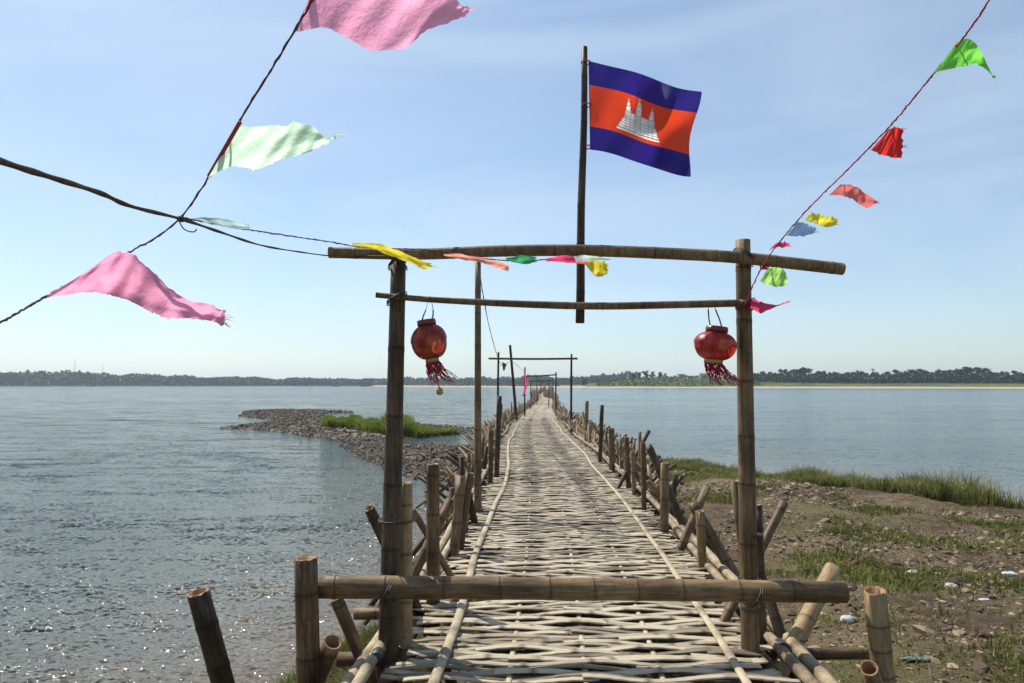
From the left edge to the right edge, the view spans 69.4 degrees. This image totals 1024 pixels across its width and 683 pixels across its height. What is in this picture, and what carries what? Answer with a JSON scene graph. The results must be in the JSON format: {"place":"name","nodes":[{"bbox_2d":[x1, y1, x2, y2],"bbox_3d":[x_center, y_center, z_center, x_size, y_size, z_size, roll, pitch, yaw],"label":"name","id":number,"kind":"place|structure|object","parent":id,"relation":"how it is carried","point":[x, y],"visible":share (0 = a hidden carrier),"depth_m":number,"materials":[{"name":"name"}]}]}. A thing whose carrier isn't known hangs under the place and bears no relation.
{"place":"outdoors","nodes":[
{"label":"outdoors","id":0,"kind":"place"},
{"bbox_2d":[220,408,473,485],"bbox_3d":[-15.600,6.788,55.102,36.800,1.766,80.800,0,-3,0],"label":"rocky spit ground","id":1,"kind":"structure","parent":0,"point":[364,433],"depth_m":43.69,"materials":[{"name":"grey stone"}]},
{"bbox_2d":[319,413,458,437],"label":"spit grass","id":2,"kind":"structure","parent":1,"relation":"on","point":[411,426],"depth_m":42.65,"materials":[{"name":"green plant"}]},
{"bbox_2d":[0,386,1023,682],"bbox_3d":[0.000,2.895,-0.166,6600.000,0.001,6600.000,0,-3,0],"label":"river water","id":3,"kind":"structure","parent":0,"point":[132,518],"depth_m":22.75,"materials":[{"name":"liquid"}]},
{"bbox_2d":[336,385,869,682],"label":"bamboo bridge","id":4,"kind":"structure","parent":3,"relation":"on","point":[542,448],"depth_m":6.17,"materials":[{"name":"beige wood"}]},
{"bbox_2d":[474,262,481,568],"bbox_3d":[-0.426,1.010,9.349,0.104,4.064,0.114,0,-3,0],"label":"tall bamboo pole","id":5,"kind":"object","parent":4,"relation":"attached to","point":[477,455],"visible":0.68,"depth_m":9.32,"materials":[{"name":"brown wood"}]},
{"bbox_2d":[481,282,524,371],"bbox_3d":[-0.091,0.463,24.723,0.479,1.068,30.621,0,-3,2],"label":"pennant string","id":6,"kind":"object","parent":5,"relation":"attached to","point":[504,365],"visible":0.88,"depth_m":18.27,"materials":[{"name":"grey"}]},
{"bbox_2d":[509,345,517,419],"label":"tall bamboo pole","id":7,"kind":"object","parent":4,"relation":"attached to","point":[513,387],"visible":0.89,"depth_m":40.76,"materials":[{"name":"brown wood"}]},
{"bbox_2d":[522,374,526,396],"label":"red banner","id":8,"kind":"object","parent":4,"relation":"hanging from","point":[525,385],"visible":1,"depth_m":47.52,"materials":[{"name":"fabric"}]},
{"bbox_2d":[488,352,577,432],"bbox_3d":[0.735,2.675,25.843,3.117,4.623,0.182,0,-3,0],"label":"bamboo gateway","id":9,"kind":"object","parent":4,"relation":"attached to","point":[570,358],"visible":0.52,"depth_m":25.89,"materials":[{"name":"brown wood"}]},
{"bbox_2d":[530,380,549,408],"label":"bamboo gateway","id":10,"kind":"object","parent":4,"relation":"attached to","point":[548,391],"visible":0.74,"depth_m":69.78,"materials":[{"name":"brown wood"}]},
{"bbox_2d":[524,367,556,416],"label":"bamboo gateway","id":11,"kind":"object","parent":4,"relation":"attached to","point":[555,374],"visible":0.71,"depth_m":47.84,"materials":[{"name":"brown wood"}]},
{"bbox_2d":[536,380,552,401],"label":"bamboo gateway","id":12,"kind":"object","parent":4,"relation":"attached to","point":[536,391],"visible":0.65,"depth_m":91.76,"materials":[{"name":"brown wood"}]},
{"bbox_2d":[328,239,845,682],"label":"bamboo gateway","id":13,"kind":"object","parent":4,"relation":"attached to","point":[395,631],"visible":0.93,"depth_m":4.49,"materials":[{"name":"brown wood"}]},
{"bbox_2d":[0,157,389,256],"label":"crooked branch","id":14,"kind":"object","parent":13,"relation":"attached to","point":[29,170],"visible":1,"depth_m":3.05,"materials":[{"name":"brown wood"}]},
{"bbox_2d":[0,0,472,326],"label":"pennant string","id":15,"kind":"object","parent":14,"relation":"hanging from","point":[378,25],"visible":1,"depth_m":2.96,"materials":[{"name":"pink fabric"}]},
{"bbox_2d":[184,217,609,276],"bbox_3d":[-0.607,-0.497,4.201,2.323,0.206,0.671,1,-4,-23],"label":"pennant string","id":16,"kind":"object","parent":13,"relation":"hanging from","point":[597,266],"visible":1,"depth_m":4.39,"materials":[{"name":"multicoloured"}]},
{"bbox_2d":[411,302,457,394],"bbox_3d":[-0.484,0.036,4.496,0.245,0.580,0.240,3,-4,-39],"label":"paper lantern","id":17,"kind":"object","parent":13,"relation":"hanging from","point":[429,341],"visible":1,"depth_m":4.44,"materials":[{"name":"red paper"}]},
{"bbox_2d":[318,572,849,608],"bbox_3d":[0.412,1.473,4.400,3.072,0.205,0.319,0,-3,0],"label":"barrier pole","id":18,"kind":"object","parent":13,"relation":"attached to","point":[382,587],"visible":0.99,"depth_m":4.28,"materials":[{"name":"beige wood"}]},
{"bbox_2d":[575,46,701,322],"bbox_3d":[0.799,-0.994,4.655,0.795,1.762,0.208,-1,-3,11],"label":"national flag","id":19,"kind":"object","parent":13,"relation":"attached to","point":[641,118],"visible":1,"depth_m":4.66,"materials":[{"name":"multicoloured fabric"}]},
{"bbox_2d":[694,307,743,385],"bbox_3d":[1.248,0.009,4.500,0.290,0.526,0.259,0,-3,0],"label":"paper lantern","id":20,"kind":"object","parent":13,"relation":"hanging from","point":[715,345],"visible":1,"depth_m":4.43,"materials":[{"name":"red paper"}]},
{"bbox_2d":[735,299,790,312],"bbox_3d":[1.514,-0.221,4.500,0.323,0.108,0.178,-2,-4,34],"label":"red ribbon","id":21,"kind":"object","parent":13,"relation":"attached to","point":[759,306],"visible":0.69,"depth_m":4.46,"materials":[{"name":"fabric"}]},
{"bbox_2d":[760,262,769,269],"bbox_3d":[1.543,-0.484,4.510,0.048,0.096,0.096,0,-3,0],"label":"red ribbon","id":22,"kind":"object","parent":13,"relation":"attached to","point":[764,267],"visible":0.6,"depth_m":4.48,"materials":[{"name":"red fabric"}]},
{"bbox_2d":[744,0,995,305],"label":"pennant string","id":23,"kind":"object","parent":13,"relation":"hanging from","point":[963,52],"visible":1,"depth_m":3.56,"materials":[{"name":"multicoloured"}]},
{"bbox_2d":[0,377,1023,388],"bbox_3d":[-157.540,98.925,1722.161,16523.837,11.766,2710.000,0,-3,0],"label":"bank terrain","id":24,"kind":"structure","parent":0,"point":[783,384],"depth_m":545.70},
{"bbox_2d":[0,369,372,385],"bbox_3d":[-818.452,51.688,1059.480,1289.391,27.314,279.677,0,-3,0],"label":"tree line","id":25,"kind":"object","parent":24,"relation":"on","point":[62,378],"visible":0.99,"depth_m":1048.62,"materials":[{"name":"green plant"}]},
{"bbox_2d":[373,383,559,385],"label":"sandbank scrub","id":26,"kind":"object","parent":24,"relation":"on","point":[483,384],"visible":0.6,"depth_m":689.47,"materials":[{"name":"green plant"}]},
{"bbox_2d":[365,371,640,384],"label":"distant tree line","id":27,"kind":"object","parent":24,"relation":"on","point":[507,380],"visible":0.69,"depth_m":1075.71,"materials":[{"name":"green plant"}]},
{"bbox_2d":[580,378,587,385],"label":"broadleaf tree","id":28,"kind":"object","parent":24,"relation":"on","point":[583,382],"visible":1,"depth_m":616.03,"materials":[{"name":"green plant"}]},
{"bbox_2d":[641,370,649,376],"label":"broadleaf tree","id":29,"kind":"object","parent":24,"relation":"on","point":[645,373],"visible":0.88,"depth_m":621.30,"materials":[{"name":"green plant"}]},
{"bbox_2d":[596,375,760,385],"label":"hill scrub","id":30,"kind":"object","parent":24,"relation":"on","point":[645,378],"visible":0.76,"depth_m":578.24,"materials":[{"name":"green plant"}]},
{"bbox_2d":[677,373,684,377],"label":"house","id":31,"kind":"structure","parent":24,"relation":"on","point":[680,374],"depth_m":592.52,"materials":[{"name":"white paint"}]},
{"bbox_2d":[699,373,708,377],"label":"house","id":32,"kind":"structure","parent":24,"relation":"on","point":[703,374],"depth_m":590.29,"materials":[{"name":"white paint"}]},
{"bbox_2d":[799,367,805,373],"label":"broadleaf tree","id":33,"kind":"object","parent":24,"relation":"on","point":[802,370],"visible":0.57,"depth_m":592.63,"materials":[{"name":"green plant"}]},
{"bbox_2d":[753,371,1023,383],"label":"shrub belt","id":34,"kind":"object","parent":24,"relation":"on","point":[945,377],"visible":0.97,"depth_m":548.99,"materials":[{"name":"green plant"}]},
{"bbox_2d":[913,369,924,375],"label":"broadleaf tree","id":35,"kind":"object","parent":24,"relation":"on","point":[915,372],"visible":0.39,"depth_m":577.98,"materials":[{"name":"green plant"}]},
{"bbox_2d":[918,370,929,374],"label":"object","id":36,"kind":"object","parent":24,"relation":"on","point":[925,372],"visible":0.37,"depth_m":570.96,"materials":[{"name":"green plant"}]},
{"bbox_2d":[952,368,960,375],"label":"broadleaf tree","id":37,"kind":"object","parent":24,"relation":"on","point":[957,371],"visible":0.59,"depth_m":554.92,"materials":[{"name":"green plant"}]},
{"bbox_2d":[962,366,974,374],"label":"broadleaf tree","id":38,"kind":"object","parent":24,"relation":"on","point":[966,369],"visible":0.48,"depth_m":552.49,"materials":[{"name":"green plant"}]},
{"bbox_2d":[973,367,985,372],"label":"broadleaf tree","id":39,"kind":"object","parent":24,"relation":"on","point":[978,370],"visible":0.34,"depth_m":558.35,"materials":[{"name":"green plant"}]},
{"bbox_2d":[0,0,1023,382],"label":"sky","id":40,"kind":"structure","parent":0,"point":[465,134],"materials":[{"name":"blue"}]},
{"bbox_2d":[325,470,1023,682],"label":"ground","id":41,"kind":"structure","parent":0,"point":[903,674],"depth_m":8.18,"materials":[{"name":"brown soil"}]},
{"bbox_2d":[187,587,234,682],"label":"bamboo stake","id":42,"kind":"object","parent":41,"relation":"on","point":[209,634],"visible":1,"depth_m":4.41,"materials":[{"name":"brown wood"}]},
{"bbox_2d":[294,554,320,682],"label":"bamboo stake","id":43,"kind":"object","parent":41,"relation":"on","point":[306,597],"visible":1,"depth_m":4.17,"materials":[{"name":"brown wood"}]},
{"bbox_2d":[320,635,341,682],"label":"bamboo stake","id":44,"kind":"object","parent":41,"relation":"on","point":[330,647],"visible":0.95,"depth_m":4.27,"materials":[{"name":"brown wood"}]},
{"bbox_2d":[330,599,376,682],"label":"bamboo stake","id":45,"kind":"object","parent":41,"relation":"on","point":[348,627],"visible":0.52,"depth_m":4.41,"materials":[{"name":"brown wood"}]},
{"bbox_2d":[244,599,533,682],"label":"underbridge grass","id":46,"kind":"structure","parent":41,"relation":"on","point":[365,637],"depth_m":7.57,"materials":[{"name":"green plant"}]},
{"bbox_2d":[327,466,1023,682],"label":"dirt clods","id":47,"kind":"object","parent":41,"relation":"on","point":[920,629],"visible":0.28,"depth_m":10.06,"materials":[{"name":"brown soil"}]},
{"bbox_2d":[646,456,1023,509],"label":"shoreline grass","id":48,"kind":"structure","parent":41,"relation":"on","point":[970,493],"depth_m":16.84,"materials":[{"name":"green plant"}]},
{"bbox_2d":[651,472,1023,682],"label":"dry stalks","id":49,"kind":"object","parent":41,"relation":"on","point":[930,615],"visible":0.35,"depth_m":10.07,"materials":[{"name":"green plant"}]},
{"bbox_2d":[652,465,1023,682],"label":"grass tufts","id":50,"kind":"object","parent":41,"relation":"on","point":[852,572],"visible":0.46,"depth_m":9.23,"materials":[{"name":"green plant"}]},
{"bbox_2d":[840,615,855,622],"bbox_3d":[3.220,2.667,7.094,0.159,0.095,0.112,0,-3,0],"label":"plastic bag","id":51,"kind":"object","parent":41,"relation":"on","point":[848,618],"visible":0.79,"depth_m":7.06,"materials":[{"name":"white plastic"}]},
{"bbox_2d":[846,558,859,565],"bbox_3d":[4.347,2.835,9.439,0.191,0.161,0.133,0,-3,0],"label":"brick chunk","id":52,"kind":"object","parent":41,"relation":"on","point":[856,561],"visible":0.45,"depth_m":9.41,"materials":[{"name":"brown brick"}]},
{"bbox_2d":[860,660,883,682],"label":"bamboo stake","id":53,"kind":"object","parent":41,"relation":"on","point":[870,671],"visible":1,"depth_m":3.87,"materials":[{"name":"brown wood"}]},
{"bbox_2d":[864,586,895,682],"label":"bamboo stake","id":54,"kind":"object","parent":41,"relation":"on","point":[878,625],"visible":0.88,"depth_m":4.18,"materials":[{"name":"brown wood"}]},
{"bbox_2d":[905,569,920,575],"bbox_3d":[4.908,2.841,9.045,0.245,0.119,0.132,1,-3,-15],"label":"stone","id":55,"kind":"object","parent":41,"relation":"on","point":[914,572],"visible":0.38,"depth_m":9.01,"materials":[{"name":"white stone"}]},
{"bbox_2d":[900,656,929,660],"bbox_3d":[3.255,2.560,5.981,0.254,0.031,0.088,0,-3,0],"label":"plastic scrap","id":56,"kind":"object","parent":41,"relation":"on","point":[915,659],"visible":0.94,"depth_m":5.96,"materials":[{"name":"teal plastic"}]},
{"bbox_2d":[944,582,958,588],"bbox_3d":[4.907,2.737,8.264,0.147,0.092,0.096,0,-3,0],"label":"stone","id":57,"kind":"object","parent":41,"relation":"on","point":[951,585],"visible":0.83,"depth_m":8.24,"materials":[{"name":"white stone"}]},
{"bbox_2d":[977,631,991,637],"bbox_3d":[4.209,2.617,6.591,0.118,0.071,0.081,-2,-4,25],"label":"stone","id":58,"kind":"object","parent":41,"relation":"on","point":[983,634],"visible":0.94,"depth_m":6.57,"materials":[{"name":"stone"}]},
{"bbox_2d":[1002,571,1017,575],"bbox_3d":[6.123,2.861,9.126,0.218,0.048,0.115,0,-3,0],"label":"plastic scrap","id":59,"kind":"object","parent":41,"relation":"on","point":[1007,572],"visible":0.7,"depth_m":9.10,"materials":[{"name":"white plastic"}]}
]}

